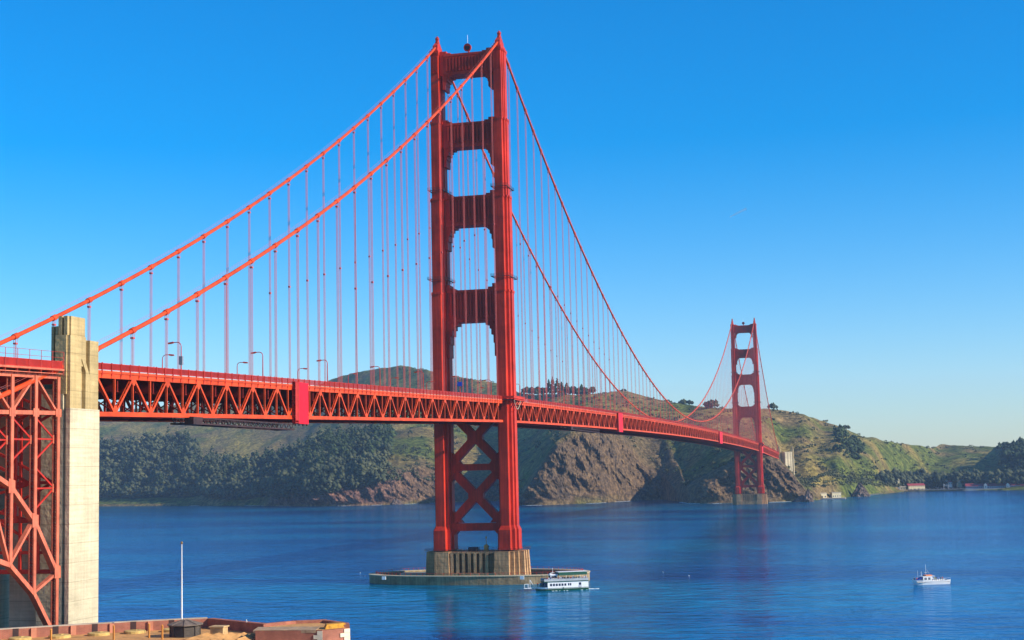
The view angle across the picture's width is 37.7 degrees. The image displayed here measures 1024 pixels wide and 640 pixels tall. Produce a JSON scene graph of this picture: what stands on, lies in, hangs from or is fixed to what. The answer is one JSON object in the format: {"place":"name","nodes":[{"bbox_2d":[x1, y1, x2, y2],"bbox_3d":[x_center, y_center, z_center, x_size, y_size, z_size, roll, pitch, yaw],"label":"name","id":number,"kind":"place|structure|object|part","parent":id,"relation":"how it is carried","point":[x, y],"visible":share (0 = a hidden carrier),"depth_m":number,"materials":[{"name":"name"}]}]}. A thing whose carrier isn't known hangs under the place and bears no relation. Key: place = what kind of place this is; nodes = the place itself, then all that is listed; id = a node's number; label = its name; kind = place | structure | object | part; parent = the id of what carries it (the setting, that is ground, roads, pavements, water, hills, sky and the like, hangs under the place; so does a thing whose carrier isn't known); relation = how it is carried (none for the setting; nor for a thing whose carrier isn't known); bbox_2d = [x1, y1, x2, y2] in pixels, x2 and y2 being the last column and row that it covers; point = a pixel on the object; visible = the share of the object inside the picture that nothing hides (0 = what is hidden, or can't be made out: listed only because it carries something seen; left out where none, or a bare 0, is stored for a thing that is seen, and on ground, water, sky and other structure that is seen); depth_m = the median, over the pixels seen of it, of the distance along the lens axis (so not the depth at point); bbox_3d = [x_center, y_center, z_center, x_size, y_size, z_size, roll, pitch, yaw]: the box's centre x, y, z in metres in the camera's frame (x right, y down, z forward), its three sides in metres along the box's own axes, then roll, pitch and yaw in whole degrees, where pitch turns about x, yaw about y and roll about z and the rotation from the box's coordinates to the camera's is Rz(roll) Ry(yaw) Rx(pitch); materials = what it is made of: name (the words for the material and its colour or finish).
{"place":"outdoors","nodes":[
{"label":"outdoors","id":0,"kind":"place"},
{"bbox_2d":[468,547,478,551],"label":"tank","id":1,"kind":"object","parent":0,"point":[474,548],"visible":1,"depth_m":614.08,"materials":[{"name":"black metal"}]},
{"bbox_2d":[0,0,1023,447],"label":"sky","id":2,"kind":"structure","parent":0,"point":[844,178],"materials":[{"name":"blue"}]},
{"bbox_2d":[98,490,1023,639],"bbox_3d":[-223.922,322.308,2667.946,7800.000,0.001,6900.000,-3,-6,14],"label":"water","id":3,"kind":"structure","parent":0,"point":[847,568],"depth_m":683.74,"materials":[{"name":"blue liquid"}]},
{"bbox_2d":[391,498,403,504],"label":"sea rock","id":4,"kind":"object","parent":3,"relation":"in","point":[395,501],"visible":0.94,"depth_m":2347.31,"materials":[{"name":"grey stone"}]},
{"bbox_2d":[424,546,530,575],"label":"bridge pier","id":5,"kind":"structure","parent":3,"relation":"in","point":[452,562],"depth_m":610.21,"materials":[{"name":"concrete"}]},
{"bbox_2d":[0,31,778,550],"bbox_3d":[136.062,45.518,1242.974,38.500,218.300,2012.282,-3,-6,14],"label":"suspension bridge","id":6,"kind":"structure","parent":5,"relation":"on","point":[506,411],"depth_m":619.60,"materials":[{"name":"metal"}]},
{"bbox_2d":[167,342,182,368],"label":"street lamp","id":7,"kind":"object","parent":6,"relation":"on","point":[181,360],"visible":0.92,"depth_m":336.54,"materials":[{"name":"grey metal"}]},
{"bbox_2d":[170,416,293,430],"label":"maintenance platform","id":8,"kind":"structure","parent":6,"relation":"hanging from","point":[194,421],"depth_m":361.25,"materials":[{"name":"metal"}]},
{"bbox_2d":[250,352,263,381],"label":"street lamp","id":9,"kind":"object","parent":6,"relation":"on","point":[262,361],"visible":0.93,"depth_m":381.18,"materials":[{"name":"grey metal"}]},
{"bbox_2d":[292,381,308,425],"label":"work enclosure","id":10,"kind":"object","parent":6,"relation":"on","point":[300,410],"visible":1,"depth_m":398.25,"materials":[{"name":"metal"}]},
{"bbox_2d":[317,360,328,386],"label":"street lamp","id":11,"kind":"object","parent":6,"relation":"on","point":[327,369],"visible":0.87,"depth_m":425.36,"materials":[{"name":"grey metal"}]},
{"bbox_2d":[560,426,599,432],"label":"maintenance platform","id":12,"kind":"structure","parent":6,"relation":"hanging from","point":[571,428],"depth_m":768.50,"materials":[{"name":"metal"}]},
{"bbox_2d":[616,413,622,432],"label":"work enclosure","id":13,"kind":"object","parent":6,"relation":"attached to","point":[619,425],"visible":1,"depth_m":878.35,"materials":[{"name":"metal"}]},
{"bbox_2d":[718,431,722,443],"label":"work enclosure","id":14,"kind":"object","parent":6,"relation":"attached to","point":[720,436],"visible":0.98,"depth_m":1414.39,"materials":[{"name":"metal"}]},
{"bbox_2d":[484,536,488,551],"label":"signal hut","id":15,"kind":"object","parent":5,"relation":"on","point":[486,547],"visible":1,"depth_m":612.50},
{"bbox_2d":[369,567,589,584],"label":"concrete fender ring","id":16,"kind":"object","parent":3,"relation":"in","point":[410,577],"visible":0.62,"depth_m":599.85,"materials":[{"name":"grey concrete"}]},
{"bbox_2d":[524,568,588,590],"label":"tour boat","id":17,"kind":"object","parent":3,"relation":"on","point":[562,584],"visible":0.99,"depth_m":559.31,"materials":[{"name":"white paint"}]},
{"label":"windows","id":18,"kind":"part","parent":17,"relation":"part of","materials":[{"name":"black glass"}]},
{"bbox_2d":[732,493,767,504],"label":"bridge pier","id":19,"kind":"structure","parent":3,"relation":"in","point":[746,498],"depth_m":1846.42,"materials":[{"name":"concrete"}]},
{"bbox_2d":[791,494,804,501],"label":"sea rock","id":20,"kind":"object","parent":3,"relation":"in","point":[800,498],"visible":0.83,"depth_m":1911.06,"materials":[{"name":"grey stone"}]},
{"bbox_2d":[803,488,813,501],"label":"sea rock","id":21,"kind":"object","parent":3,"relation":"in","point":[808,497],"visible":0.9,"depth_m":1905.98,"materials":[{"name":"grey stone"}]},
{"bbox_2d":[851,482,869,496],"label":"sea rock","id":22,"kind":"object","parent":3,"relation":"in","point":[860,490],"visible":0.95,"depth_m":2163.80,"materials":[{"name":"grey stone"}]},
{"bbox_2d":[912,565,950,584],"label":"fishing boat","id":23,"kind":"object","parent":3,"relation":"on","point":[926,579],"visible":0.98,"depth_m":548.19,"materials":[{"name":"white paint"}]},
{"bbox_2d":[908,488,964,491],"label":"harbour pier","id":24,"kind":"structure","parent":3,"relation":"in","point":[937,489],"depth_m":2472.06,"materials":[{"name":"grey concrete"}]},
{"bbox_2d":[965,483,984,488],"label":"harbour building","id":25,"kind":"structure","parent":3,"relation":"in","point":[975,486],"depth_m":2491.28,"materials":[{"name":"red"}]},
{"bbox_2d":[965,488,1004,490],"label":"quay wall","id":26,"kind":"structure","parent":3,"relation":"in","point":[982,489],"depth_m":2461.84,"materials":[{"name":"concrete"}]},
{"bbox_2d":[986,483,1006,488],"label":"harbour building","id":27,"kind":"structure","parent":3,"relation":"in","point":[994,485],"depth_m":2475.67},
{"bbox_2d":[1008,482,1023,486],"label":"harbour building","id":28,"kind":"structure","parent":3,"relation":"in","point":[1013,485],"depth_m":2460.55,"materials":[{"name":"grey"}]},
{"bbox_2d":[99,365,1023,505],"bbox_3d":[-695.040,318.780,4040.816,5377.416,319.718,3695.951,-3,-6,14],"label":"hills","id":29,"kind":"structure","parent":0,"point":[570,467],"depth_m":2387.89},
{"bbox_2d":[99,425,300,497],"bbox_3d":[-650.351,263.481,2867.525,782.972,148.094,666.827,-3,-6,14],"label":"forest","id":30,"kind":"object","parent":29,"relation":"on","point":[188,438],"visible":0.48,"depth_m":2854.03,"materials":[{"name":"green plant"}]},
{"bbox_2d":[99,423,397,500],"bbox_3d":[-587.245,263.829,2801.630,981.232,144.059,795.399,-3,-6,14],"label":"forest","id":31,"kind":"object","parent":29,"relation":"on","point":[273,481],"visible":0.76,"depth_m":2672.23,"materials":[{"name":"green plant"}]},
{"bbox_2d":[340,443,434,488],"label":"scrub","id":32,"kind":"object","parent":29,"relation":"on","point":[392,477],"visible":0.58,"depth_m":2444.83,"materials":[{"name":"green plant"}]},
{"bbox_2d":[521,387,528,393],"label":"broadleaf tree","id":33,"kind":"object","parent":29,"relation":"on","point":[523,389],"visible":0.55,"depth_m":2978.07,"materials":[{"name":"green plant"}]},
{"bbox_2d":[532,386,542,394],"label":"broadleaf tree","id":34,"kind":"object","parent":29,"relation":"on","point":[535,391],"visible":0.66,"depth_m":2877.51,"materials":[{"name":"green plant"}]},
{"bbox_2d":[545,379,550,393],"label":"pine tree","id":35,"kind":"object","parent":29,"relation":"on","point":[548,388],"visible":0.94,"depth_m":2817.55,"materials":[{"name":"green plant"}]},
{"bbox_2d":[550,377,554,392],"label":"pine tree","id":36,"kind":"object","parent":29,"relation":"on","point":[552,385],"visible":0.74,"depth_m":2803.19,"materials":[{"name":"green plant"}]},
{"bbox_2d":[553,378,562,392],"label":"pine tree","id":37,"kind":"object","parent":29,"relation":"on","point":[556,384],"visible":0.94,"depth_m":2785.45,"materials":[{"name":"green plant"}]},
{"bbox_2d":[558,382,562,393],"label":"pine tree","id":38,"kind":"object","parent":29,"relation":"on","point":[561,388],"visible":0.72,"depth_m":2772.12,"materials":[{"name":"green plant"}]},
{"bbox_2d":[565,386,576,393],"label":"broadleaf tree","id":39,"kind":"object","parent":29,"relation":"on","point":[569,389],"visible":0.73,"depth_m":2741.29,"materials":[{"name":"green plant"}]},
{"bbox_2d":[574,388,580,394],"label":"broadleaf tree","id":40,"kind":"object","parent":29,"relation":"on","point":[576,391],"visible":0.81,"depth_m":2738.14,"materials":[{"name":"green plant"}]},
{"bbox_2d":[581,387,588,393],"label":"broadleaf tree","id":41,"kind":"object","parent":29,"relation":"on","point":[585,389],"visible":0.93,"depth_m":2735.57,"materials":[{"name":"green plant"}]},
{"bbox_2d":[678,399,686,403],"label":"broadleaf tree","id":42,"kind":"object","parent":29,"relation":"on","point":[682,401],"visible":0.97,"depth_m":2671.79,"materials":[{"name":"green plant"}]},
{"bbox_2d":[385,367,997,493],"bbox_3d":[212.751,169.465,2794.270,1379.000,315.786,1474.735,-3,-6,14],"label":"scrub","id":43,"kind":"object","parent":29,"relation":"on","point":[687,481],"visible":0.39,"depth_m":2467.05,"materials":[{"name":"green plant"}]},
{"bbox_2d":[703,399,718,407],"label":"broadleaf tree","id":44,"kind":"object","parent":29,"relation":"on","point":[707,404],"visible":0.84,"depth_m":2545.85,"materials":[{"name":"green plant"}]},
{"bbox_2d":[767,402,777,408],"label":"broadleaf tree","id":45,"kind":"object","parent":29,"relation":"on","point":[772,405],"visible":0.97,"depth_m":2547.09,"materials":[{"name":"green plant"}]},
{"bbox_2d":[772,446,794,474],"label":"bridge pylon","id":46,"kind":"object","parent":29,"relation":"on","point":[791,449],"visible":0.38,"depth_m":2228.37,"materials":[{"name":"concrete"}]},
{"bbox_2d":[780,452,792,470],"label":"anchorage house","id":47,"kind":"structure","parent":29,"relation":"on","point":[786,458],"depth_m":2198.91,"materials":[{"name":"concrete"}]},
{"bbox_2d":[829,492,840,497],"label":"shore shed","id":48,"kind":"structure","parent":29,"relation":"on","point":[835,494],"depth_m":2076.26,"materials":[{"name":"paint"}]},
{"bbox_2d":[832,424,865,459],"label":"forest","id":49,"kind":"object","parent":29,"relation":"on","point":[853,444],"visible":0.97,"depth_m":2441.43,"materials":[{"name":"green plant"}]},
{"bbox_2d":[795,439,910,486],"bbox_3d":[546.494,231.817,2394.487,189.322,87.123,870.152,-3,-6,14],"label":"scrub","id":50,"kind":"object","parent":29,"relation":"on","point":[810,480],"visible":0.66,"depth_m":2281.71,"materials":[{"name":"green plant"}]},
{"bbox_2d":[875,470,903,485],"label":"forest","id":51,"kind":"object","parent":29,"relation":"on","point":[881,474],"visible":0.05,"depth_m":2418.19,"materials":[{"name":"green plant"}]},
{"bbox_2d":[905,483,924,489],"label":"harbour building","id":52,"kind":"structure","parent":29,"relation":"on","point":[913,486],"depth_m":2539.17,"materials":[{"name":"white"}]},
{"bbox_2d":[883,467,1023,487],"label":"forest","id":53,"kind":"object","parent":29,"relation":"on","point":[937,479],"visible":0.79,"depth_m":2533.22,"materials":[{"name":"green plant"}]},
{"bbox_2d":[996,437,1023,482],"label":"forest","id":54,"kind":"object","parent":29,"relation":"on","point":[1007,452],"visible":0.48,"depth_m":2692.06,"materials":[{"name":"green plant"}]},
{"bbox_3d":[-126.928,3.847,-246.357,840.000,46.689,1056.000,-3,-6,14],"label":"ground","id":55,"kind":"structure","parent":0,"visible":0},
{"bbox_2d":[0,316,98,627],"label":"bridge pylon","id":56,"kind":"object","parent":55,"relation":"on","point":[79,513],"visible":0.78,"depth_m":285.89,"materials":[{"name":"concrete"}]},
{"bbox_2d":[0,617,349,639],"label":"brick fort","id":57,"kind":"structure","parent":55,"relation":"on","point":[229,629],"depth_m":256.03,"materials":[{"name":"brick"}]},
{"bbox_2d":[8,636,31,639],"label":"gun platform","id":58,"kind":"structure","parent":57,"relation":"on","point":[21,638],"depth_m":253.60,"materials":[{"name":"beige concrete"}]},
{"bbox_2d":[0,346,63,625],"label":"steel arch span","id":59,"kind":"object","parent":57,"relation":"on","point":[13,370],"visible":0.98,"depth_m":274.89,"materials":[{"name":"metal"}]},
{"bbox_2d":[48,634,70,638],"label":"gun platform","id":60,"kind":"structure","parent":57,"relation":"on","point":[58,636],"depth_m":255.72,"materials":[{"name":"beige concrete"}]},
{"bbox_2d":[87,631,109,635],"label":"gun platform","id":61,"kind":"structure","parent":57,"relation":"on","point":[101,633],"depth_m":258.39,"materials":[{"name":"beige concrete"}]},
{"bbox_2d":[113,625,114,639],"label":"marker post","id":62,"kind":"object","parent":57,"relation":"on","point":[113,632],"visible":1,"depth_m":251.66,"materials":[{"name":"orange wood"}]},
{"bbox_2d":[124,629,145,633],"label":"gun platform","id":63,"kind":"structure","parent":57,"relation":"on","point":[136,631],"depth_m":260.78,"materials":[{"name":"beige concrete"}]},
{"bbox_2d":[161,625,162,639],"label":"marker post","id":64,"kind":"object","parent":57,"relation":"on","point":[161,632],"visible":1,"depth_m":250.34,"materials":[{"name":"orange wood"}]},
{"bbox_2d":[181,541,182,619],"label":"flagpole","id":65,"kind":"object","parent":57,"relation":"on","point":[181,586],"visible":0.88,"depth_m":259.93,"materials":[{"name":"white metal"}]},
{"bbox_2d":[167,619,202,637],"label":"octagonal hut","id":66,"kind":"object","parent":57,"relation":"on","point":[183,628],"visible":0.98,"depth_m":253.10,"materials":[{"name":"wood"}]},
{"bbox_2d":[175,628,182,637],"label":"door","id":67,"kind":"structure","parent":66,"relation":"in","point":[178,631],"depth_m":252.45,"materials":[{"name":"black wood"}]}
]}

